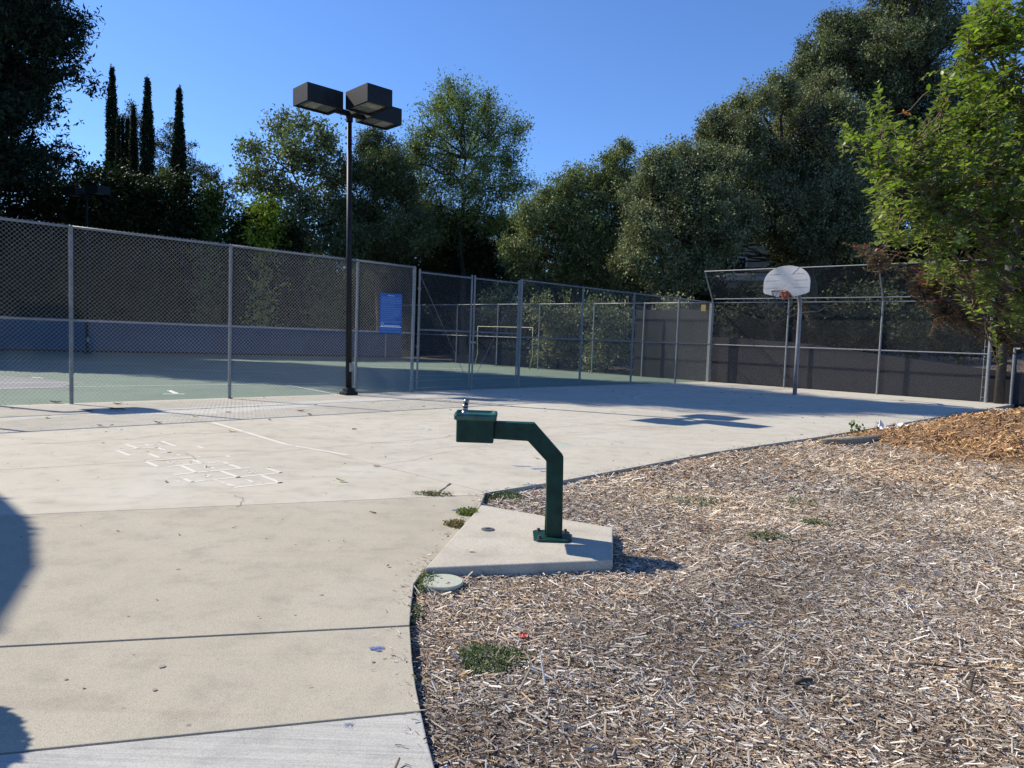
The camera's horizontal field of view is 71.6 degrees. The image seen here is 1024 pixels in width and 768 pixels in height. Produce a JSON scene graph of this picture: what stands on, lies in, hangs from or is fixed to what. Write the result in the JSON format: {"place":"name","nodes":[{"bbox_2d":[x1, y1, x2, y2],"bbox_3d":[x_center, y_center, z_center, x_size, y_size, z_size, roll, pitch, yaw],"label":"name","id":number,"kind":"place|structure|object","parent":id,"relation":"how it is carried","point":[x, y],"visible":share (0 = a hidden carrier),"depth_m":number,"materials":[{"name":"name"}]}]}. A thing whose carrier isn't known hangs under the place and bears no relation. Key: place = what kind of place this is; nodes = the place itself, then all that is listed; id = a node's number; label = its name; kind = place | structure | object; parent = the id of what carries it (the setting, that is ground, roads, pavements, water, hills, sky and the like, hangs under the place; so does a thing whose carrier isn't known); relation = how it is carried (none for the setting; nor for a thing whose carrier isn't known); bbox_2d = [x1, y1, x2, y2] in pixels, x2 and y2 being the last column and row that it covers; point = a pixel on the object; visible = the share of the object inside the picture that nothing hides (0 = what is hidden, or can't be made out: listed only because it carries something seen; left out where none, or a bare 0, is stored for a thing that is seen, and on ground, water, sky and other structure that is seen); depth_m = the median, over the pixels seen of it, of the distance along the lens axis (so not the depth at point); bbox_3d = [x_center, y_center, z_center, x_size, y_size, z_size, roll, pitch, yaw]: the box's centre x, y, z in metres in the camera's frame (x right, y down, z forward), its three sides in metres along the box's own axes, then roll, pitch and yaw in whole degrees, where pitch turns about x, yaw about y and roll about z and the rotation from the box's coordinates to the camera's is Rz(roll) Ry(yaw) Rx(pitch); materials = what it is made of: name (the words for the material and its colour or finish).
{"place":"outdoors","nodes":[
{"label":"outdoors","id":0,"kind":"place"},
{"bbox_2d":[0,713,433,767],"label":"sidewalk","id":1,"kind":"structure","parent":0,"point":[367,742],"depth_m":2.36,"materials":[{"name":"concrete"}]},
{"bbox_2d":[0,494,484,754],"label":"path","id":2,"kind":"structure","parent":0,"point":[227,657],"depth_m":3.44,"materials":[{"name":"concrete"}]},
{"bbox_2d":[443,519,464,527],"bbox_3d":[-0.433,1.031,5.259,0.178,0.064,0.190,2,4,0],"label":"weed patch","id":3,"kind":"object","parent":2,"relation":"on","point":[456,523],"visible":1,"depth_m":5.24,"materials":[{"name":"green plant"}]},
{"bbox_2d":[456,506,478,515],"bbox_3d":[-0.350,1.007,5.635,0.204,0.068,0.223,2,4,0],"label":"weed patch","id":4,"kind":"object","parent":2,"relation":"on","point":[468,511],"visible":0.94,"depth_m":5.60,"materials":[{"name":"green plant"}]},
{"bbox_2d":[0,351,705,405],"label":"tennis court","id":5,"kind":"object","parent":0,"point":[172,371],"visible":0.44,"depth_m":21.89,"materials":[{"name":"green concrete"}]},
{"bbox_2d":[0,375,76,389],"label":"court playing area","id":6,"kind":"object","parent":5,"relation":"on","point":[49,383],"visible":0.86,"depth_m":15.83,"materials":[{"name":"concrete"}]},
{"bbox_2d":[63,184,110,353],"bbox_3d":[-19.095,-5.071,31.892,2.340,7.410,0.610,4,4,25],"label":"lamp post","id":7,"kind":"object","parent":5,"relation":"on","point":[87,191],"visible":0.94,"depth_m":31.74,"materials":[{"name":"brown metal"}]},
{"bbox_2d":[0,319,401,357],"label":"practice wall","id":8,"kind":"structure","parent":5,"relation":"on","point":[171,342],"depth_m":35.64,"materials":[{"name":"blue paint"}]},
{"bbox_2d":[8,360,510,394],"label":"tennis court lines","id":9,"kind":"object","parent":5,"relation":"on","point":[237,384],"visible":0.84,"depth_m":17.56,"materials":[{"name":"white paint"}]},
{"bbox_2d":[385,302,710,381],"bbox_3d":[0.126,-2.247,33.801,20.204,3.156,0.084,6,5,43],"label":"chain link fence","id":10,"kind":"object","parent":5,"relation":"on","point":[592,344],"visible":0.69,"depth_m":31.97,"materials":[{"name":"metal"}]},
{"bbox_2d":[633,310,708,380],"bbox_3d":[6.363,-1.541,28.451,3.400,2.850,0.020,6,5,43],"label":"fence screen","id":11,"kind":"object","parent":10,"relation":"attached to","point":[700,339],"visible":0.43,"depth_m":28.42,"materials":[{"name":"grey fabric"}]},
{"bbox_2d":[0,382,1013,515],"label":"court slab","id":12,"kind":"structure","parent":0,"point":[118,483],"depth_m":9.34,"materials":[{"name":"concrete"}]},
{"bbox_2d":[114,441,282,487],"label":"hopscotch markings","id":13,"kind":"object","parent":12,"relation":"on","point":[199,462],"visible":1,"depth_m":7.07,"materials":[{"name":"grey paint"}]},
{"bbox_2d":[0,216,415,404],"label":"chain link fence","id":14,"kind":"object","parent":12,"relation":"on","point":[71,383],"visible":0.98,"depth_m":13.47,"materials":[{"name":"metal"}]},
{"bbox_2d":[379,293,402,333],"bbox_3d":[-2.812,-1.641,16.535,0.626,0.930,0.009,-2,5,-44],"label":"rules sign","id":15,"kind":"object","parent":14,"relation":"attached to","point":[390,312],"visible":1,"depth_m":16.52,"materials":[{"name":"blue metal"}]},
{"bbox_2d":[0,394,440,420],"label":"pale concrete strip","id":16,"kind":"object","parent":12,"relation":"on","point":[222,409],"visible":1,"depth_m":12.37,"materials":[{"name":"grey concrete"}]},
{"bbox_2d":[12,426,637,506],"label":"court cracks","id":17,"kind":"object","parent":12,"relation":"on","point":[241,432],"visible":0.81,"depth_m":8.98,"materials":[{"name":"grey concrete"}]},
{"bbox_2d":[293,82,401,394],"bbox_3d":[-3.350,-2.961,15.376,2.345,6.482,1.480,-2,5,-45],"label":"lamp post","id":18,"kind":"object","parent":12,"relation":"on","point":[368,104],"visible":1,"depth_m":15.37,"materials":[{"name":"brown metal"}]},
{"bbox_2d":[5,392,824,492],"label":"court joints","id":19,"kind":"object","parent":12,"relation":"on","point":[381,442],"visible":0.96,"depth_m":8.79,"materials":[{"name":"grey concrete"}]},
{"bbox_2d":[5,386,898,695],"bbox_3d":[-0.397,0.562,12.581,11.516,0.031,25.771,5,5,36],"label":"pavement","id":20,"kind":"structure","parent":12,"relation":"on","point":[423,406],"depth_m":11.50,"materials":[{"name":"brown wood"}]},
{"bbox_2d":[211,386,835,454],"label":"court lines","id":21,"kind":"object","parent":12,"relation":"on","point":[438,428],"visible":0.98,"depth_m":10.37,"materials":[{"name":"grey paint"}]},
{"bbox_2d":[516,279,712,388],"bbox_3d":[3.856,-1.429,23.280,10.315,3.156,0.084,-2,5,-45],"label":"chain link fence","id":22,"kind":"object","parent":12,"relation":"on","point":[581,332],"visible":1,"depth_m":22.49,"materials":[{"name":"metal"}]},
{"bbox_2d":[415,269,519,389],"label":"chain link gate","id":23,"kind":"structure","parent":22,"relation":"attached to","point":[473,341],"depth_m":18.37,"materials":[{"name":"metal"}]},
{"bbox_2d":[370,404,1010,767],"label":"spilled chips","id":24,"kind":"object","parent":12,"relation":"on","point":[397,762],"visible":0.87,"depth_m":3.87,"materials":[{"name":"brown wood"}]},
{"bbox_2d":[763,266,810,394],"bbox_3d":[7.991,-1.485,20.689,1.295,3.860,1.287,2,4,0],"label":"basketball hoop","id":25,"kind":"object","parent":12,"relation":"on","point":[783,282],"visible":1,"depth_m":20.53,"materials":[{"name":"grey paint"}]},
{"bbox_2d":[704,259,994,402],"bbox_3d":[10.553,-1.758,23.601,9.024,4.253,0.839,6,5,43],"label":"chain link fence","id":26,"kind":"object","parent":12,"relation":"on","point":[987,370],"visible":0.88,"depth_m":23.49,"materials":[{"name":"metal"}]},
{"bbox_2d":[993,217,1017,403],"bbox_3d":[14.306,-2.071,20.567,0.254,5.500,0.260,2,4,0],"label":"trunk","id":27,"kind":"object","parent":12,"relation":"on","point":[1000,383],"depth_m":20.59,"materials":[{"name":"brown wood"}]},
{"bbox_2d":[3,0,1023,271],"label":"sky","id":28,"kind":"structure","parent":0,"point":[588,73],"materials":[{"name":"blue"}]},
{"bbox_2d":[402,349,787,505],"bbox_3d":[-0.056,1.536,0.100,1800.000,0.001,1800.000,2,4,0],"label":"ground","id":29,"kind":"structure","parent":0,"point":[633,478],"depth_m":9.04,"materials":[{"name":"brown soil"}]},
{"bbox_2d":[0,195,66,317],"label":"hedge shrub","id":30,"kind":"object","parent":29,"relation":"on","point":[15,208],"visible":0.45,"depth_m":33.45,"materials":[{"name":"green plant"}]},
{"bbox_2d":[1,166,92,318],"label":"hedge shrub","id":31,"kind":"object","parent":29,"relation":"on","point":[43,211],"visible":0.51,"depth_m":34.02,"materials":[{"name":"green plant"}]},
{"bbox_2d":[0,0,117,210],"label":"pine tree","id":32,"kind":"object","parent":29,"relation":"on","point":[35,35],"visible":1,"depth_m":29.60,"materials":[{"name":"green plant"}]},
{"bbox_2d":[43,153,124,320],"bbox_3d":[-21.379,-5.776,35.711,3.968,11.333,4.940,2,4,0],"label":"hedge shrub","id":33,"kind":"object","parent":29,"relation":"on","point":[90,176],"visible":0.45,"depth_m":34.93,"materials":[{"name":"green plant"}]},
{"bbox_2d":[102,63,121,243],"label":"cypress tree","id":34,"kind":"object","parent":29,"relation":"on","point":[111,107],"visible":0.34,"depth_m":54.61,"materials":[{"name":"green plant"}]},
{"bbox_2d":[79,154,154,321],"bbox_3d":[-20.266,-6.039,36.707,4.601,11.177,4.157,6,5,44],"label":"hedge shrub","id":35,"kind":"object","parent":29,"relation":"on","point":[120,180],"visible":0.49,"depth_m":35.72,"materials":[{"name":"green plant"}]},
{"bbox_2d":[114,115,122,174],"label":"cypress tree","id":36,"kind":"object","parent":29,"relation":"on","point":[117,147],"visible":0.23,"depth_m":53.43,"materials":[{"name":"green plant"}]},
{"bbox_2d":[120,114,124,168],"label":"cypress tree","id":37,"kind":"object","parent":29,"relation":"on","point":[122,125],"visible":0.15,"depth_m":56.84,"materials":[{"name":"green plant"}]},
{"bbox_2d":[123,115,129,179],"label":"cypress tree","id":38,"kind":"object","parent":29,"relation":"on","point":[126,137],"visible":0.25,"depth_m":56.83,"materials":[{"name":"green plant"}]},
{"bbox_2d":[126,102,139,308],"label":"cypress tree","id":39,"kind":"object","parent":29,"relation":"on","point":[133,149],"visible":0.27,"depth_m":55.80,"materials":[{"name":"green plant"}]},
{"bbox_2d":[121,94,163,167],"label":"conifer tree","id":40,"kind":"object","parent":29,"relation":"on","point":[138,118],"visible":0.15,"depth_m":62.59,"materials":[{"name":"green plant"}]},
{"bbox_2d":[121,154,171,190],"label":"shrub","id":41,"kind":"object","parent":29,"relation":"on","point":[161,172],"visible":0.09,"depth_m":56.73,"materials":[{"name":"green plant"}]},
{"bbox_2d":[111,172,182,322],"bbox_3d":[-19.019,-5.731,37.117,4.349,10.822,4.331,4,4,33],"label":"hedge shrub","id":42,"kind":"object","parent":29,"relation":"on","point":[143,188],"visible":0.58,"depth_m":36.47,"materials":[{"name":"green plant"}]},
{"bbox_2d":[137,77,157,231],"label":"cypress tree","id":43,"kind":"object","parent":29,"relation":"on","point":[147,149],"visible":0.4,"depth_m":53.70,"materials":[{"name":"green plant"}]},
{"bbox_2d":[169,84,187,234],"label":"cypress tree","id":44,"kind":"object","parent":29,"relation":"on","point":[178,154],"visible":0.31,"depth_m":53.71,"materials":[{"name":"green plant"}]},
{"bbox_2d":[146,163,212,323],"bbox_3d":[-17.711,-6.469,37.854,3.693,10.728,5.026,2,4,0],"label":"hedge shrub","id":45,"kind":"object","parent":29,"relation":"on","point":[179,191],"visible":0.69,"depth_m":37.16,"materials":[{"name":"green plant"}]},
{"bbox_2d":[153,117,213,189],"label":"conifer tree","id":46,"kind":"object","parent":29,"relation":"on","point":[161,147],"visible":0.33,"depth_m":61.42,"materials":[{"name":"green plant"}]},
{"bbox_2d":[181,177,244,324],"bbox_3d":[-16.336,-5.664,38.482,3.777,11.054,4.664,2,4,0],"label":"hedge shrub","id":47,"kind":"object","parent":29,"relation":"on","point":[212,212],"visible":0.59,"depth_m":37.93,"materials":[{"name":"green plant"}]},
{"bbox_2d":[190,158,246,266],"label":"conifer tree","id":48,"kind":"object","parent":29,"relation":"on","point":[211,176],"visible":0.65,"depth_m":59.17,"materials":[{"name":"green plant"}]},
{"bbox_2d":[204,205,272,325],"bbox_3d":[-15.022,-5.188,39.423,3.693,10.000,4.662,2,4,0],"label":"hedge shrub","id":49,"kind":"object","parent":29,"relation":"on","point":[242,218],"visible":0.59,"depth_m":38.41,"materials":[{"name":"green plant"}]},
{"bbox_2d":[224,191,301,326],"bbox_3d":[-13.985,-6.010,39.554,4.009,9.620,5.333,2,4,0],"label":"hedge shrub","id":50,"kind":"object","parent":29,"relation":"on","point":[266,212],"visible":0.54,"depth_m":38.96,"materials":[{"name":"green plant"}]},
{"bbox_2d":[255,215,319,327],"bbox_3d":[-12.722,-4.883,40.055,3.890,9.350,4.645,2,4,0],"label":"hedge shrub","id":51,"kind":"object","parent":29,"relation":"on","point":[294,235],"visible":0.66,"depth_m":39.54,"materials":[{"name":"green plant"}]},
{"bbox_2d":[229,104,359,271],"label":"sycamore tree","id":52,"kind":"object","parent":29,"relation":"on","point":[294,154],"visible":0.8,"depth_m":41.64,"materials":[{"name":"green plant"}]},
{"bbox_2d":[22,208,899,344],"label":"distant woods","id":53,"kind":"object","parent":29,"relation":"on","point":[476,288],"depth_m":69.72,"materials":[{"name":"green plant"}]},
{"bbox_2d":[651,287,693,309],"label":"shrub","id":54,"kind":"object","parent":29,"relation":"on","point":[668,305],"visible":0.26,"depth_m":29.87,"materials":[{"name":"green plant"}]},
{"bbox_2d":[401,339,1023,376],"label":"hillside","id":55,"kind":"structure","parent":0,"point":[923,355],"depth_m":38.42,"materials":[{"name":"plant"}]},
{"bbox_2d":[317,262,423,349],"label":"background shrub","id":56,"kind":"object","parent":55,"relation":"on","point":[368,318],"visible":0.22,"depth_m":50.47,"materials":[{"name":"green plant"}]},
{"bbox_2d":[319,126,443,330],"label":"oak tree","id":57,"kind":"object","parent":55,"relation":"on","point":[377,227],"visible":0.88,"depth_m":41.37,"materials":[{"name":"green plant"}]},
{"bbox_2d":[401,266,491,354],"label":"background shrub","id":58,"kind":"object","parent":55,"relation":"on","point":[449,316],"visible":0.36,"depth_m":52.05,"materials":[{"name":"green plant"}]},
{"bbox_2d":[340,195,553,353],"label":"oak tree","id":59,"kind":"object","parent":55,"relation":"on","point":[478,260],"visible":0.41,"depth_m":46.46,"materials":[{"name":"green plant"}]},
{"bbox_2d":[392,67,540,354],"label":"ash tree","id":60,"kind":"object","parent":55,"relation":"on","point":[442,107],"visible":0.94,"depth_m":44.63,"materials":[{"name":"green plant"}]},
{"bbox_2d":[472,277,537,364],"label":"shrub","id":61,"kind":"object","parent":55,"relation":"on","point":[500,298],"visible":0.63,"depth_m":37.72,"materials":[{"name":"green plant"}]},
{"bbox_2d":[451,284,559,349],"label":"background shrub","id":62,"kind":"object","parent":55,"relation":"on","point":[491,330],"visible":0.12,"depth_m":51.88,"materials":[{"name":"green plant"}]},
{"bbox_2d":[516,286,599,368],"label":"shrub","id":63,"kind":"object","parent":55,"relation":"on","point":[548,328],"visible":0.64,"depth_m":35.01,"materials":[{"name":"green plant"}]},
{"bbox_2d":[490,134,640,351],"bbox_3d":[3.597,-7.407,39.584,9.507,12.223,8.000,2,4,0],"label":"oak tree","id":64,"kind":"object","parent":55,"relation":"on","point":[575,216],"visible":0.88,"depth_m":37.87,"materials":[{"name":"green plant"}]},
{"bbox_2d":[533,281,635,340],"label":"background shrub","id":65,"kind":"object","parent":55,"relation":"on","point":[560,301],"visible":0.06,"depth_m":50.22,"materials":[{"name":"green plant"}]},
{"bbox_2d":[570,289,635,372],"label":"shrub","id":66,"kind":"object","parent":55,"relation":"on","point":[598,349],"visible":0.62,"depth_m":32.37,"materials":[{"name":"green plant"}]},
{"bbox_2d":[606,264,716,339],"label":"background shrub","id":67,"kind":"object","parent":55,"relation":"on","point":[636,308],"visible":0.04,"depth_m":47.24,"materials":[{"name":"green plant"}]},
{"bbox_2d":[598,133,773,309],"bbox_3d":[8.611,-6.688,35.218,8.745,11.542,9.372,2,4,0],"label":"oak tree","id":68,"kind":"object","parent":55,"relation":"on","point":[687,205],"visible":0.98,"depth_m":33.28,"materials":[{"name":"green plant"}]},
{"bbox_2d":[729,300,784,340],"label":"shrub","id":69,"kind":"object","parent":55,"relation":"on","point":[757,323],"visible":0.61,"depth_m":32.75,"materials":[{"name":"green plant"}]},
{"bbox_2d":[711,242,834,345],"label":"house","id":70,"kind":"structure","parent":55,"relation":"on","point":[760,276],"depth_m":49.40,"materials":[{"name":"beige paint"}]},
{"bbox_2d":[723,256,747,274],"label":"window","id":71,"kind":"structure","parent":70,"relation":"in","point":[744,264],"depth_m":49.47,"materials":[{"name":"glass"}]},
{"bbox_2d":[763,311,807,343],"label":"background shrub","id":72,"kind":"object","parent":55,"relation":"on","point":[791,330],"visible":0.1,"depth_m":42.72,"materials":[{"name":"green plant"}]},
{"bbox_2d":[706,270,874,340],"bbox_3d":[11.256,-2.464,29.812,7.286,4.637,3.904,2,4,0],"label":"oak tree","id":73,"kind":"object","parent":55,"relation":"on","point":[777,324],"visible":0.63,"depth_m":29.60,"materials":[{"name":"green plant"}]},
{"bbox_2d":[689,59,907,345],"bbox_3d":[15.142,-9.521,38.729,12.280,15.471,10.153,2,4,0],"label":"oak tree","id":74,"kind":"object","parent":55,"relation":"on","point":[817,217],"visible":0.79,"depth_m":35.91,"materials":[{"name":"green plant"}]},
{"bbox_2d":[783,296,861,347],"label":"shrub","id":75,"kind":"object","parent":55,"relation":"on","point":[818,328],"visible":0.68,"depth_m":30.78,"materials":[{"name":"green plant"}]},
{"bbox_2d":[752,256,895,347],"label":"background shrub","id":76,"kind":"object","parent":55,"relation":"on","point":[824,284],"visible":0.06,"depth_m":42.25,"materials":[{"name":"green plant"}]},
{"bbox_2d":[671,216,1023,347],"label":"oak tree","id":77,"kind":"object","parent":55,"relation":"on","point":[706,296],"visible":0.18,"depth_m":42.82,"materials":[{"name":"green plant"}]},
{"bbox_2d":[826,305,903,355],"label":"shrub","id":78,"kind":"object","parent":55,"relation":"on","point":[855,333],"visible":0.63,"depth_m":29.46,"materials":[{"name":"green plant"}]},
{"bbox_2d":[773,0,1023,350],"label":"oak tree","id":79,"kind":"object","parent":55,"relation":"on","point":[900,58],"visible":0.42,"depth_m":39.93,"materials":[{"name":"green plant"}]},
{"bbox_2d":[851,276,965,365],"bbox_3d":[15.894,-2.207,26.903,6.517,3.895,3.037,1,4,-11],"label":"oak tree","id":80,"kind":"object","parent":55,"relation":"on","point":[908,314],"visible":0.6,"depth_m":26.57,"materials":[{"name":"plant"}]},
{"bbox_2d":[868,304,957,359],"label":"shrub","id":81,"kind":"object","parent":55,"relation":"on","point":[907,341],"visible":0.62,"depth_m":28.30,"materials":[{"name":"green plant"}]},
{"bbox_2d":[915,312,997,365],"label":"shrub","id":82,"kind":"object","parent":55,"relation":"on","point":[958,342],"visible":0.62,"depth_m":27.34,"materials":[{"name":"green plant"}]},
{"bbox_2d":[960,309,1023,372],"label":"shrub","id":83,"kind":"object","parent":55,"relation":"on","point":[997,351],"visible":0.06,"depth_m":27.15,"materials":[{"name":"green plant"}]},
{"bbox_2d":[410,406,1023,767],"bbox_3d":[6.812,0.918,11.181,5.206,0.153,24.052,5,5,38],"label":"wood chip mulch","id":84,"kind":"object","parent":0,"point":[825,451],"visible":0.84,"depth_m":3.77,"materials":[{"name":"brown wood"}]},
{"bbox_2d":[410,603,427,623],"bbox_3d":[-0.489,1.177,3.646,0.108,0.061,0.233,2,4,0],"label":"weed patch","id":85,"kind":"object","parent":84,"relation":"on","point":[416,614],"visible":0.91,"depth_m":3.64,"materials":[{"name":"green plant"}]},
{"bbox_2d":[414,569,437,595],"bbox_3d":[-0.480,1.137,4.113,0.176,0.098,0.376,2,4,0],"label":"weed patch","id":86,"kind":"object","parent":84,"relation":"on","point":[422,577],"visible":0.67,"depth_m":4.05,"materials":[{"name":"green plant"}]},
{"bbox_2d":[422,574,462,595],"bbox_3d":[-0.398,1.185,4.070,0.234,0.122,0.234,2,4,0],"label":"valve box","id":87,"kind":"object","parent":84,"relation":"on","point":[441,580],"visible":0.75,"depth_m":4.02,"materials":[{"name":"grey plastic"}]},
{"bbox_2d":[456,641,535,677],"bbox_3d":[-0.072,1.230,3.177,0.362,0.065,0.318,2,4,0],"label":"weed patch","id":88,"kind":"object","parent":84,"relation":"on","point":[477,653],"visible":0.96,"depth_m":3.17,"materials":[{"name":"green plant"}]},
{"bbox_2d":[485,490,523,500],"bbox_3d":[-0.071,1.014,6.470,0.380,0.083,0.351,2,4,0],"label":"weed patch","id":89,"kind":"object","parent":84,"relation":"on","point":[495,495],"visible":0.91,"depth_m":6.39,"materials":[{"name":"green plant"}]},
{"bbox_2d":[425,505,612,578],"bbox_3d":[0.153,1.126,4.929,1.092,0.128,1.645,3,4,9],"label":"concrete pad","id":90,"kind":"object","parent":84,"relation":"on","point":[508,545],"visible":0.73,"depth_m":4.64,"materials":[{"name":"grey concrete"}]},
{"bbox_2d":[454,398,571,542],"bbox_3d":[0.010,0.582,4.908,0.828,0.949,0.288,2,4,0],"label":"drinking fountain","id":91,"kind":"object","parent":90,"relation":"on","point":[479,426],"visible":1,"depth_m":4.84,"materials":[{"name":"green metal"}]},
{"bbox_2d":[658,495,718,510],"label":"grass tuft","id":92,"kind":"object","parent":84,"relation":"on","point":[700,501],"visible":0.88,"depth_m":6.43,"materials":[{"name":"green plant"}]},
{"bbox_2d":[444,461,1023,767],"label":"bark strips","id":93,"kind":"object","parent":84,"relation":"on","point":[467,764],"visible":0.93,"depth_m":4.23,"materials":[{"name":"brown wood"}]},
{"bbox_2d":[748,530,794,540],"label":"grass tuft","id":94,"kind":"object","parent":84,"relation":"on","point":[758,533],"visible":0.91,"depth_m":5.38,"materials":[{"name":"green plant"}]},
{"bbox_2d":[771,495,825,507],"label":"grass tuft","id":95,"kind":"object","parent":84,"relation":"on","point":[797,498],"visible":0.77,"depth_m":6.63,"materials":[{"name":"green plant"}]},
{"bbox_2d":[819,434,883,445],"bbox_3d":[5.765,0.867,11.434,2.509,0.149,0.383,-1,5,-38],"label":"straw roll","id":96,"kind":"object","parent":84,"relation":"on","point":[855,440],"visible":0.65,"depth_m":10.84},
{"bbox_2d":[830,0,1023,365],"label":"crape myrtle","id":97,"kind":"object","parent":84,"relation":"on","point":[980,34],"visible":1,"depth_m":5.60,"materials":[{"name":"green plant"}]},
{"bbox_2d":[838,406,1023,470],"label":"wood chip pile","id":98,"kind":"object","parent":84,"relation":"on","point":[983,435],"visible":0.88,"depth_m":11.06,"materials":[{"name":"brown wood"}]},
{"bbox_2d":[842,242,1023,359],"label":"crape myrtle","id":99,"kind":"object","parent":84,"relation":"on","point":[923,291],"visible":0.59,"depth_m":8.37,"materials":[{"name":"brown plant"}]},
{"bbox_2d":[1009,347,1023,408],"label":"chain link fence","id":100,"kind":"object","parent":84,"relation":"on","point":[1012,380],"visible":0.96,"depth_m":20.46,"materials":[{"name":"metal"}]},
{"bbox_2d":[710,337,1023,407],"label":"retaining wall","id":101,"kind":"structure","parent":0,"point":[768,357],"depth_m":23.84,"materials":[{"name":"concrete"}]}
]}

